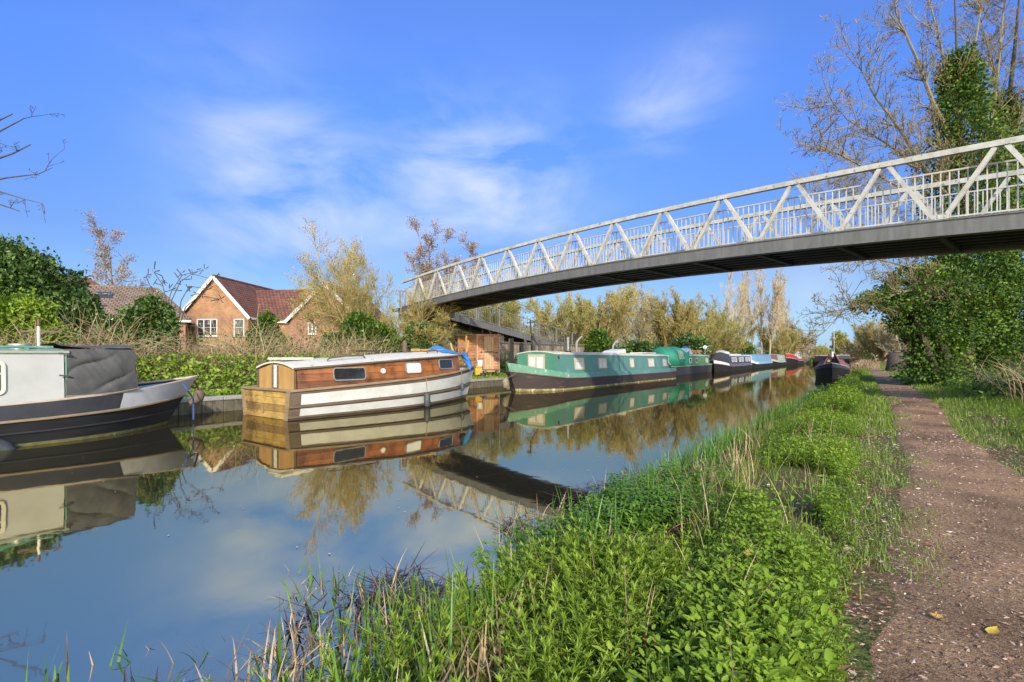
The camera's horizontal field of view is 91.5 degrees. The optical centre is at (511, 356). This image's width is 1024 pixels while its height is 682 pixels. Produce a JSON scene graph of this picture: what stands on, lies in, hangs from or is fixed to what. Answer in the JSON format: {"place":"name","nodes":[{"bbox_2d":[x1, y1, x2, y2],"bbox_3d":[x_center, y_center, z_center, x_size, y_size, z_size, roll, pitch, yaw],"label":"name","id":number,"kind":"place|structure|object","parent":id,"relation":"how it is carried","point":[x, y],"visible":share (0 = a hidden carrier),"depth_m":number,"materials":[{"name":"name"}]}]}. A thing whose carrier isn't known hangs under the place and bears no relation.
{"place":"outdoors","nodes":[
{"label":"outdoors","id":0,"kind":"place"},
{"bbox_2d":[0,363,855,681],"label":"water","id":1,"kind":"structure","parent":0,"point":[246,521],"depth_m":4.37,"materials":[{"name":"blue liquid"}]},
{"bbox_2d":[0,319,197,446],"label":"narrowboat","id":2,"kind":"object","parent":1,"relation":"on","point":[53,393],"visible":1,"depth_m":7.83,"materials":[{"name":"metal"}]},
{"bbox_2d":[0,361,5,394],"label":"window","id":3,"kind":"structure","parent":2,"relation":"in","point":[2,366],"depth_m":7.17,"materials":[{"name":"white glass"}]},
{"bbox_2d":[0,439,16,450],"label":"tyre fender","id":4,"kind":"object","parent":2,"relation":"hanging from","point":[5,445],"visible":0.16,"depth_m":6.96,"materials":[{"name":"rubber"}]},
{"bbox_2d":[187,379,205,405],"bbox_3d":[-6.409,0.706,10.101,0.725,0.563,0.375,0,0,34],"label":"bow fender","id":5,"kind":"object","parent":2,"relation":"hanging from","point":[199,394],"visible":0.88,"depth_m":10.07,"materials":[{"name":"beige fabric"}]},
{"bbox_2d":[25,550,364,681],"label":"reeds","id":6,"kind":"object","parent":1,"relation":"in","point":[314,628],"visible":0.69,"depth_m":2.17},
{"bbox_2d":[66,555,371,681],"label":"dead reed stubs","id":7,"kind":"object","parent":1,"relation":"in","point":[255,621],"visible":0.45,"depth_m":2.58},
{"bbox_2d":[241,340,475,420],"bbox_3d":[-3.285,0.570,13.461,2.440,2.060,6.881,0,0,37],"label":"cabin cruiser","id":8,"kind":"object","parent":1,"relation":"on","point":[293,388],"visible":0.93,"depth_m":11.40,"materials":[{"name":"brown wood"}]},
{"bbox_2d":[274,365,276,387],"bbox_3d":[-5.180,0.420,10.969,0.200,0.500,0.017,0,0,37],"label":"white door","id":9,"kind":"structure","parent":8,"relation":"in","point":[275,366],"depth_m":10.97,"materials":[{"name":"paint"}]},
{"bbox_2d":[332,367,365,380],"bbox_3d":[-3.703,0.384,11.404,0.084,0.302,0.859,0,0,37],"label":"window","id":10,"kind":"structure","parent":8,"relation":"in","point":[339,373],"depth_m":11.38,"materials":[{"name":"glass"}]},
{"bbox_2d":[405,362,421,373],"bbox_3d":[-2.546,0.279,12.916,0.074,0.292,0.558,0,0,33],"label":"window","id":11,"kind":"structure","parent":8,"relation":"in","point":[410,367],"depth_m":12.90,"materials":[{"name":"metal"}]},
{"bbox_2d":[424,378,429,407],"bbox_3d":[-2.184,0.902,12.854,0.164,0.795,0.164,0,0,-8],"label":"fender","id":12,"kind":"object","parent":8,"relation":"hanging from","point":[426,399],"visible":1,"depth_m":12.79,"materials":[{"name":"rubber"}]},
{"bbox_2d":[438,359,452,368],"bbox_3d":[-1.870,0.199,14.136,0.073,0.282,0.790,0,0,21],"label":"window","id":13,"kind":"structure","parent":8,"relation":"in","point":[443,363],"depth_m":14.11,"materials":[{"name":"metal"}]},
{"bbox_2d":[428,345,467,355],"bbox_3d":[-2.097,-0.189,15.127,1.184,0.325,1.134,0,0,37],"label":"tarpaulin","id":14,"kind":"object","parent":8,"relation":"on","point":[441,347],"visible":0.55,"depth_m":14.89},
{"bbox_2d":[460,352,472,370],"bbox_3d":[-1.410,0.143,15.517,0.370,0.576,0.485,0,0,9],"label":"tarpaulin","id":15,"kind":"object","parent":8,"relation":"hanging from","point":[467,361],"visible":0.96,"depth_m":15.52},
{"bbox_2d":[124,466,655,681],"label":"sunken reeds","id":16,"kind":"object","parent":1,"relation":"on","point":[308,609],"visible":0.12,"depth_m":2.74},
{"bbox_2d":[505,337,676,390],"bbox_3d":[4.593,0.385,24.841,2.312,2.430,16.137,0,0,37],"label":"narrowboat","id":17,"kind":"object","parent":1,"relation":"on","point":[567,369],"visible":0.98,"depth_m":21.02,"materials":[{"name":"teal paint"}]},
{"bbox_2d":[502,373,516,389],"bbox_3d":[-0.206,0.897,18.390,0.724,0.666,0.395,0,0,37],"label":"bow fender","id":18,"kind":"object","parent":17,"relation":"hanging from","point":[505,383],"visible":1,"depth_m":18.28,"materials":[{"name":"fabric"}]},
{"bbox_2d":[528,354,544,368],"bbox_3d":[0.970,0.320,19.932,0.800,0.840,0.031,0,0,37],"label":"window","id":19,"kind":"structure","parent":17,"relation":"in","point":[537,360],"depth_m":19.90,"materials":[{"name":"white glass"}]},
{"bbox_2d":[574,358,584,369],"bbox_3d":[2.818,0.279,20.854,0.084,0.501,0.820,0,0,37],"label":"window","id":20,"kind":"structure","parent":17,"relation":"in","point":[579,363],"depth_m":20.84,"materials":[{"name":"white glass"}]},
{"bbox_2d":[598,358,606,368],"bbox_3d":[4.096,0.279,22.570,0.083,0.481,0.800,0,0,37],"label":"window","id":21,"kind":"structure","parent":17,"relation":"in","point":[602,362],"depth_m":22.56,"materials":[{"name":"white glass"}]},
{"bbox_2d":[651,347,712,374],"bbox_3d":[14.077,0.402,40.729,2.162,2.396,12.821,0,0,34],"label":"narrowboat","id":22,"kind":"object","parent":1,"relation":"on","point":[683,362],"visible":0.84,"depth_m":37.18,"materials":[{"name":"green paint"}]},
{"bbox_2d":[709,350,751,370],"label":"narrowboat","id":23,"kind":"object","parent":1,"relation":"on","point":[721,360],"visible":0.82,"depth_m":47.11,"materials":[{"name":"blue paint"}]},
{"bbox_2d":[742,354,772,367],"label":"narrowboat","id":24,"kind":"object","parent":1,"relation":"on","point":[759,360],"visible":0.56,"depth_m":62.00,"materials":[{"name":"blue paint"}]},
{"bbox_2d":[765,354,785,365],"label":"narrowboat","id":25,"kind":"object","parent":1,"relation":"on","point":[778,359],"visible":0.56,"depth_m":74.34,"materials":[{"name":"green paint"}]},
{"bbox_2d":[783,347,804,364],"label":"barge","id":26,"kind":"object","parent":1,"relation":"on","point":[791,358],"visible":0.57,"depth_m":86.44,"materials":[{"name":"red paint"}]},
{"bbox_2d":[814,352,850,377],"bbox_3d":[23.295,-0.200,36.272,2.040,3.600,15.015,0,0,33],"label":"narrowboat","id":27,"kind":"object","parent":1,"relation":"on","point":[831,365],"visible":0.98,"depth_m":31.05,"materials":[{"name":"paint"}]},
{"bbox_2d":[813,355,851,364],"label":"narrowboat","id":28,"kind":"object","parent":1,"relation":"on","point":[818,359],"visible":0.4,"depth_m":80.02},
{"bbox_2d":[0,0,1023,356],"label":"sky","id":29,"kind":"structure","parent":0,"point":[202,132],"materials":[{"name":"blue"}]},
{"bbox_2d":[137,358,1023,681],"bbox_3d":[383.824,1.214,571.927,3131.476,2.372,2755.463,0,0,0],"label":"ground","id":30,"kind":"structure","parent":0,"point":[877,588],"depth_m":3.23,"materials":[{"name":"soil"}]},
{"bbox_2d":[0,105,65,222],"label":"bare tree","id":31,"kind":"object","parent":30,"relation":"on","point":[16,151],"visible":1,"depth_m":10.04,"materials":[{"name":"brown plant"}]},
{"bbox_2d":[0,286,79,349],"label":"buddleia bush","id":32,"kind":"object","parent":30,"relation":"on","point":[25,304],"visible":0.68,"depth_m":12.41,"materials":[{"name":"green plant"}]},
{"bbox_2d":[0,233,122,345],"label":"laurel bush","id":33,"kind":"object","parent":30,"relation":"on","point":[23,266],"visible":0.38,"depth_m":14.36,"materials":[{"name":"green plant"}]},
{"bbox_2d":[76,210,154,286],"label":"birch tree","id":34,"kind":"object","parent":30,"relation":"on","point":[101,233],"visible":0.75,"depth_m":47.35,"materials":[{"name":"brown plant"}]},
{"bbox_2d":[84,284,193,353],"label":"hipped house","id":35,"kind":"structure","parent":30,"relation":"on","point":[121,296],"depth_m":36.31,"materials":[{"name":"brick"}]},
{"bbox_2d":[99,288,183,369],"bbox_3d":[-11.482,-0.733,15.510,2.555,2.771,1.360,0,0,0],"label":"ivy bush","id":36,"kind":"object","parent":30,"relation":"on","point":[164,318],"visible":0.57,"depth_m":15.16,"materials":[{"name":"green plant"}]},
{"bbox_2d":[143,261,223,323],"bbox_3d":[-11.646,-1.862,17.593,2.978,2.953,1.228,0,0,0],"label":"bare tree","id":37,"kind":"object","parent":30,"relation":"on","point":[164,282],"depth_m":17.58,"materials":[{"name":"brown plant"}]},
{"bbox_2d":[1,325,457,375],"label":"hedge leaves","id":38,"kind":"object","parent":30,"relation":"on","point":[119,335],"visible":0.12,"depth_m":15.66,"materials":[{"name":"brown plant"}]},
{"bbox_2d":[182,274,313,355],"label":"brick house","id":39,"kind":"structure","parent":30,"relation":"on","point":[241,300],"depth_m":38.09,"materials":[{"name":"brick"}]},
{"bbox_2d":[197,319,217,336],"bbox_3d":[-23.189,-2.211,37.971,1.720,1.360,0.120,0,0,4],"label":"window","id":40,"kind":"structure","parent":39,"relation":"in","point":[203,323],"depth_m":37.99,"materials":[{"name":"white paint"}]},
{"bbox_2d":[233,319,244,336],"bbox_3d":[-20.662,-2.211,37.792,0.920,1.360,0.120,0,0,4],"label":"window","id":41,"kind":"structure","parent":39,"relation":"in","point":[235,321],"depth_m":37.81,"materials":[{"name":"white paint"}]},
{"bbox_2d":[0,293,517,377],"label":"bramble hedge","id":42,"kind":"object","parent":30,"relation":"on","point":[348,350],"visible":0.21,"depth_m":15.29,"materials":[{"name":"plant"}]},
{"bbox_2d":[242,307,288,356],"bbox_3d":[-9.789,-0.705,20.043,1.821,2.660,1.188,0,0,0],"label":"ivy bush","id":43,"kind":"object","parent":30,"relation":"on","point":[263,317],"visible":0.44,"depth_m":19.79,"materials":[{"name":"green plant"}]},
{"bbox_2d":[136,351,516,397],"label":"bank nettles","id":44,"kind":"object","parent":30,"relation":"on","point":[225,390],"visible":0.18,"depth_m":13.83,"materials":[{"name":"green plant"}]},
{"bbox_2d":[283,282,397,355],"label":"brick house","id":45,"kind":"structure","parent":30,"relation":"on","point":[292,323],"depth_m":36.70,"materials":[{"name":"tile"}]},
{"bbox_2d":[172,377,509,415],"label":"bank wall","id":46,"kind":"structure","parent":30,"relation":"on","point":[209,404],"depth_m":11.90,"materials":[{"name":"grey concrete"}]},
{"bbox_2d":[316,309,410,353],"bbox_3d":[-6.464,-0.715,21.954,4.072,2.827,1.998,0,0,0],"label":"ivy bush","id":47,"kind":"object","parent":30,"relation":"on","point":[361,321],"visible":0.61,"depth_m":21.63,"materials":[{"name":"green plant"}]},
{"bbox_2d":[283,215,462,343],"bbox_3d":[-6.804,-2.885,24.645,8.623,7.002,7.926,0,0,-23],"label":"willow tree","id":48,"kind":"object","parent":30,"relation":"on","point":[350,298],"visible":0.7,"depth_m":23.37,"materials":[{"name":"yellow plant"}]},
{"bbox_2d":[395,215,438,306],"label":"birch tree","id":49,"kind":"object","parent":30,"relation":"on","point":[418,257],"visible":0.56,"depth_m":45.80,"materials":[{"name":"brown plant"}]},
{"bbox_2d":[377,290,458,349],"bbox_3d":[-4.449,-1.355,23.201,4.390,4.007,4.546,0,0,-23],"label":"willow tree","id":50,"kind":"object","parent":30,"relation":"on","point":[441,331],"visible":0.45,"depth_m":23.18,"materials":[{"name":"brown plant"}]},
{"bbox_2d":[400,320,442,351],"bbox_3d":[-4.090,-0.480,22.486,2.069,2.398,1.349,0,0,0],"label":"ivy bush","id":51,"kind":"object","parent":30,"relation":"on","point":[410,331],"visible":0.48,"depth_m":22.20,"materials":[{"name":"green plant"}]},
{"bbox_2d":[417,219,447,296],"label":"birch tree","id":52,"kind":"object","parent":30,"relation":"on","point":[428,265],"visible":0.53,"depth_m":46.75,"materials":[{"name":"brown plant"}]},
{"bbox_2d":[432,228,462,340],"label":"birch tree","id":53,"kind":"object","parent":30,"relation":"on","point":[448,236],"visible":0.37,"depth_m":49.99,"materials":[{"name":"brown plant"}]},
{"bbox_2d":[427,291,511,349],"bbox_3d":[-3.993,-2.071,33.381,8.276,5.077,4.718,0,0,32],"label":"willow tree","id":54,"kind":"object","parent":30,"relation":"on","point":[456,332],"visible":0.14,"depth_m":32.63,"materials":[{"name":"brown plant"}]},
{"bbox_2d":[457,231,484,313],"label":"birch tree","id":55,"kind":"object","parent":30,"relation":"on","point":[471,246],"visible":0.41,"depth_m":50.72,"materials":[{"name":"brown plant"}]},
{"bbox_2d":[186,426,769,681],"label":"dead reeds","id":56,"kind":"object","parent":30,"relation":"on","point":[496,650],"visible":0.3,"depth_m":2.07,"materials":[{"name":"plant"}]},
{"bbox_2d":[456,334,499,371],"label":"garden shed","id":57,"kind":"structure","parent":30,"relation":"on","point":[485,348],"depth_m":24.73,"materials":[{"name":"wood"}]},
{"bbox_2d":[481,337,496,368],"bbox_3d":[-1.138,-0.191,24.717,0.826,1.620,0.095,0,0,-17],"label":"door","id":58,"kind":"structure","parent":57,"relation":"in","point":[488,341],"depth_m":24.72,"materials":[{"name":"wood"}]},
{"bbox_2d":[473,362,482,374],"bbox_3d":[-1.610,0.564,23.597,0.493,0.676,0.280,0,0,-23],"label":"garden machine","id":59,"kind":"object","parent":30,"relation":"on","point":[477,369],"visible":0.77,"depth_m":23.48,"materials":[{"name":"yellow paint"}]},
{"bbox_2d":[201,514,757,681],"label":"cleavers","id":60,"kind":"object","parent":30,"relation":"on","point":[610,593],"visible":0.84,"depth_m":1.83,"materials":[{"name":"green plant"}]},
{"bbox_2d":[466,282,533,341],"bbox_3d":[-1.502,-2.406,35.717,5.548,5.970,9.732,0,0,11],"label":"willow tree","id":61,"kind":"object","parent":30,"relation":"on","point":[514,308],"visible":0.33,"depth_m":34.44,"materials":[{"name":"green plant"}]},
{"bbox_2d":[392,288,610,345],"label":"access ramp","id":62,"kind":"structure","parent":30,"relation":"on","point":[474,325],"depth_m":31.15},
{"bbox_2d":[510,338,513,363],"bbox_3d":[0.000,0.071,25.000,0.189,2.000,0.189,0,0,0],"label":"timber post","id":63,"kind":"object","parent":30,"relation":"on","point":[511,350],"visible":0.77,"depth_m":24.91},
{"bbox_2d":[531,334,534,350],"bbox_3d":[1.142,-0.093,27.000,0.189,2.300,0.189,0,0,-34],"label":"timber post","id":64,"kind":"object","parent":30,"relation":"on","point":[532,344],"visible":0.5,"depth_m":26.94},
{"bbox_2d":[500,339,589,363],"bbox_3d":[2.739,-0.230,33.860,0.155,1.750,16.038,0,0,37],"label":"timber fence","id":65,"kind":"object","parent":30,"relation":"on","point":[552,346],"visible":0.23,"depth_m":32.55,"materials":[{"name":"brown wood"}]},
{"bbox_2d":[262,383,828,681],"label":"reeds","id":66,"kind":"object","parent":30,"relation":"on","point":[725,443],"visible":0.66,"depth_m":2.30,"materials":[{"name":"plant"}]},
{"bbox_2d":[517,297,598,344],"bbox_3d":[5.270,-2.439,41.613,8.705,6.219,9.059,0,0,-39],"label":"willow tree","id":67,"kind":"object","parent":30,"relation":"on","point":[578,325],"visible":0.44,"depth_m":39.59,"materials":[{"name":"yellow plant"}]},
{"bbox_2d":[397,292,766,353],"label":"woodland","id":68,"kind":"object","parent":30,"relation":"on","point":[758,350],"visible":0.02,"depth_m":45.81,"materials":[{"name":"plant"}]},
{"bbox_2d":[550,282,639,345],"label":"willow tree","id":69,"kind":"object","parent":30,"relation":"on","point":[612,323],"visible":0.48,"depth_m":41.35,"materials":[{"name":"yellow plant"}]},
{"bbox_2d":[580,326,618,351],"bbox_3d":[6.400,-0.827,37.918,3.378,3.131,2.264,0,0,0],"label":"ivy bush","id":70,"kind":"object","parent":30,"relation":"on","point":[597,340],"visible":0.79,"depth_m":37.50,"materials":[{"name":"green plant"}]},
{"bbox_2d":[470,454,734,593],"bbox_3d":[0.757,1.073,3.350,2.729,0.585,1.076,0,0,-45],"label":"hemlock clump","id":71,"kind":"object","parent":30,"relation":"on","point":[668,512],"visible":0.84,"depth_m":3.06,"materials":[{"name":"green plant"}]},
{"bbox_2d":[610,282,660,344],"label":"willow tree","id":72,"kind":"object","parent":30,"relation":"on","point":[641,329],"visible":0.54,"depth_m":46.15,"materials":[{"name":"yellow plant"}]},
{"bbox_2d":[617,334,662,352],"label":"shrub","id":73,"kind":"object","parent":30,"relation":"on","point":[640,346],"visible":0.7,"depth_m":45.33,"materials":[{"name":"green plant"}]},
{"bbox_2d":[455,403,856,681],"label":"straw tufts","id":74,"kind":"object","parent":30,"relation":"on","point":[766,421],"visible":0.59,"depth_m":2.94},
{"bbox_2d":[617,284,729,348],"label":"willow tree","id":75,"kind":"object","parent":30,"relation":"on","point":[661,325],"visible":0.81,"depth_m":50.34,"materials":[{"name":"yellow plant"}]},
{"bbox_2d":[669,329,714,354],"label":"shrub","id":76,"kind":"object","parent":30,"relation":"on","point":[691,342],"visible":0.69,"depth_m":47.48,"materials":[{"name":"green plant"}]},
{"bbox_2d":[589,441,821,681],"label":"grass tufts","id":77,"kind":"object","parent":30,"relation":"on","point":[746,467],"visible":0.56,"depth_m":2.88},
{"bbox_2d":[651,299,760,356],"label":"willow tree","id":78,"kind":"object","parent":30,"relation":"on","point":[731,338],"visible":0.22,"depth_m":59.47,"materials":[{"name":"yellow plant"}]},
{"bbox_2d":[400,135,1023,348],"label":"footbridge","id":79,"kind":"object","parent":30,"relation":"on","point":[983,230],"visible":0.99,"depth_m":12.48,"materials":[{"name":"metal"}]},
{"bbox_2d":[554,367,877,681],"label":"nettles","id":80,"kind":"object","parent":30,"relation":"on","point":[768,644],"visible":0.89,"depth_m":1.97,"materials":[{"name":"green plant"}]},
{"bbox_2d":[697,292,740,348],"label":"willow tree","id":81,"kind":"object","parent":30,"relation":"on","point":[720,305],"visible":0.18,"depth_m":71.51,"materials":[{"name":"yellow plant"}]},
{"bbox_2d":[720,272,736,351],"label":"poplar tree","id":82,"kind":"object","parent":30,"relation":"on","point":[729,296],"visible":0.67,"depth_m":67.96,"materials":[{"name":"beige plant"}]},
{"bbox_2d":[731,281,747,335],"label":"poplar tree","id":83,"kind":"object","parent":30,"relation":"on","point":[741,298],"visible":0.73,"depth_m":78.10,"materials":[{"name":"beige plant"}]},
{"bbox_2d":[730,341,757,353],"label":"shrub","id":84,"kind":"object","parent":30,"relation":"on","point":[750,349],"visible":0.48,"depth_m":69.43,"materials":[{"name":"green plant"}]},
{"bbox_2d":[737,280,753,337],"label":"poplar tree","id":85,"kind":"object","parent":30,"relation":"on","point":[745,293],"visible":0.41,"depth_m":80.41,"materials":[{"name":"beige plant"}]},
{"bbox_2d":[739,270,759,345],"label":"poplar tree","id":86,"kind":"object","parent":30,"relation":"on","point":[752,321],"visible":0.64,"depth_m":83.81,"materials":[{"name":"beige plant"}]},
{"bbox_2d":[752,269,770,353],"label":"poplar tree","id":87,"kind":"object","parent":30,"relation":"on","point":[763,301],"visible":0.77,"depth_m":87.24,"materials":[{"name":"beige plant"}]},
{"bbox_2d":[761,267,785,353],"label":"poplar tree","id":88,"kind":"object","parent":30,"relation":"on","point":[771,327],"visible":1,"depth_m":85.09,"materials":[{"name":"beige plant"}]},
{"bbox_2d":[769,273,788,336],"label":"poplar tree","id":89,"kind":"object","parent":30,"relation":"on","point":[781,306],"visible":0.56,"depth_m":92.02,"materials":[{"name":"beige plant"}]},
{"bbox_2d":[771,283,789,339],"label":"poplar tree","id":90,"kind":"object","parent":30,"relation":"on","point":[783,319],"visible":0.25,"depth_m":95.22,"materials":[{"name":"beige plant"}]},
{"bbox_2d":[755,319,817,362],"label":"willow tree","id":91,"kind":"object","parent":30,"relation":"on","point":[778,345],"visible":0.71,"depth_m":86.37,"materials":[{"name":"yellow plant"}]},
{"bbox_2d":[781,296,798,336],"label":"poplar tree","id":92,"kind":"object","parent":30,"relation":"on","point":[787,316],"visible":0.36,"depth_m":99.90,"materials":[{"name":"beige plant"}]},
{"bbox_2d":[779,330,816,362],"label":"willow tree","id":93,"kind":"object","parent":30,"relation":"on","point":[803,354],"visible":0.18,"depth_m":98.87,"materials":[{"name":"beige plant"}]},
{"bbox_2d":[611,386,1023,681],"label":"leaf litter","id":94,"kind":"object","parent":30,"relation":"on","point":[845,667],"visible":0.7,"depth_m":2.82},
{"bbox_2d":[811,343,827,355],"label":"willow tree","id":95,"kind":"object","parent":30,"relation":"on","point":[814,353],"visible":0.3,"depth_m":123.27,"materials":[{"name":"yellow plant"}]},
{"bbox_2d":[829,330,848,354],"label":"round tree","id":96,"kind":"object","parent":30,"relation":"on","point":[840,337],"visible":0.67,"depth_m":169.40,"materials":[{"name":"green plant"}]},
{"bbox_2d":[836,339,855,357],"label":"bare tree","id":97,"kind":"object","parent":30,"relation":"on","point":[843,352],"visible":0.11,"depth_m":140.34,"materials":[{"name":"brown plant"}]},
{"bbox_2d":[835,317,897,362],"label":"bare tree","id":98,"kind":"object","parent":30,"relation":"on","point":[868,341],"visible":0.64,"depth_m":62.20,"materials":[{"name":"brown plant"}]},
{"bbox_2d":[847,359,886,371],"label":"straw mound","id":99,"kind":"object","parent":30,"relation":"on","point":[863,363],"visible":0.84,"depth_m":45.98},
{"bbox_2d":[851,346,888,363],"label":"brick house","id":100,"kind":"structure","parent":30,"relation":"on","point":[854,359],"depth_m":90.88,"materials":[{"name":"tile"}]},
{"bbox_2d":[867,319,909,355],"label":"bare tree","id":101,"kind":"object","parent":30,"relation":"on","point":[892,339],"visible":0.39,"depth_m":58.76,"materials":[{"name":"beige plant"}]},
{"bbox_2d":[885,351,907,370],"bbox_3d":[27.789,0.334,36.000,1.483,1.520,1.462,0,0,0],"label":"tree stump","id":102,"kind":"object","parent":30,"relation":"on","point":[893,358],"visible":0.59,"depth_m":35.70,"materials":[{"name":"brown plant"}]},
{"bbox_2d":[774,0,1023,385],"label":"ivy clad tree","id":103,"kind":"object","parent":30,"relation":"on","point":[959,311],"visible":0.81,"depth_m":17.90,"materials":[{"name":"green plant"}]},
{"bbox_2d":[875,361,1023,476],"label":"verge grass","id":104,"kind":"structure","parent":30,"relation":"on","point":[928,391],"depth_m":8.99,"materials":[{"name":"plant"}]},
{"bbox_2d":[932,366,1023,401],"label":"ground ivy","id":105,"kind":"object","parent":30,"relation":"on","point":[964,379],"visible":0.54,"depth_m":13.60,"materials":[{"name":"green plant"}]},
{"bbox_2d":[940,342,1023,403],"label":"dry stems","id":106,"kind":"object","parent":30,"relation":"on","point":[992,381],"visible":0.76,"depth_m":11.72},
{"bbox_2d":[949,372,1023,438],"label":"verge nettles","id":107,"kind":"object","parent":30,"relation":"on","point":[1009,411],"visible":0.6,"depth_m":9.27,"materials":[{"name":"green plant"}]},
{"bbox_2d":[869,368,1023,681],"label":"path","id":108,"kind":"structure","parent":0,"point":[904,669],"depth_m":2.49,"materials":[{"name":"gravel"}]},
{"bbox_2d":[985,626,999,633],"bbox_3d":[1.793,1.018,1.857,0.069,0.011,0.044,0,0,0],"label":"fallen leaf","id":109,"kind":"object","parent":108,"relation":"on","point":[993,630],"visible":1,"depth_m":1.86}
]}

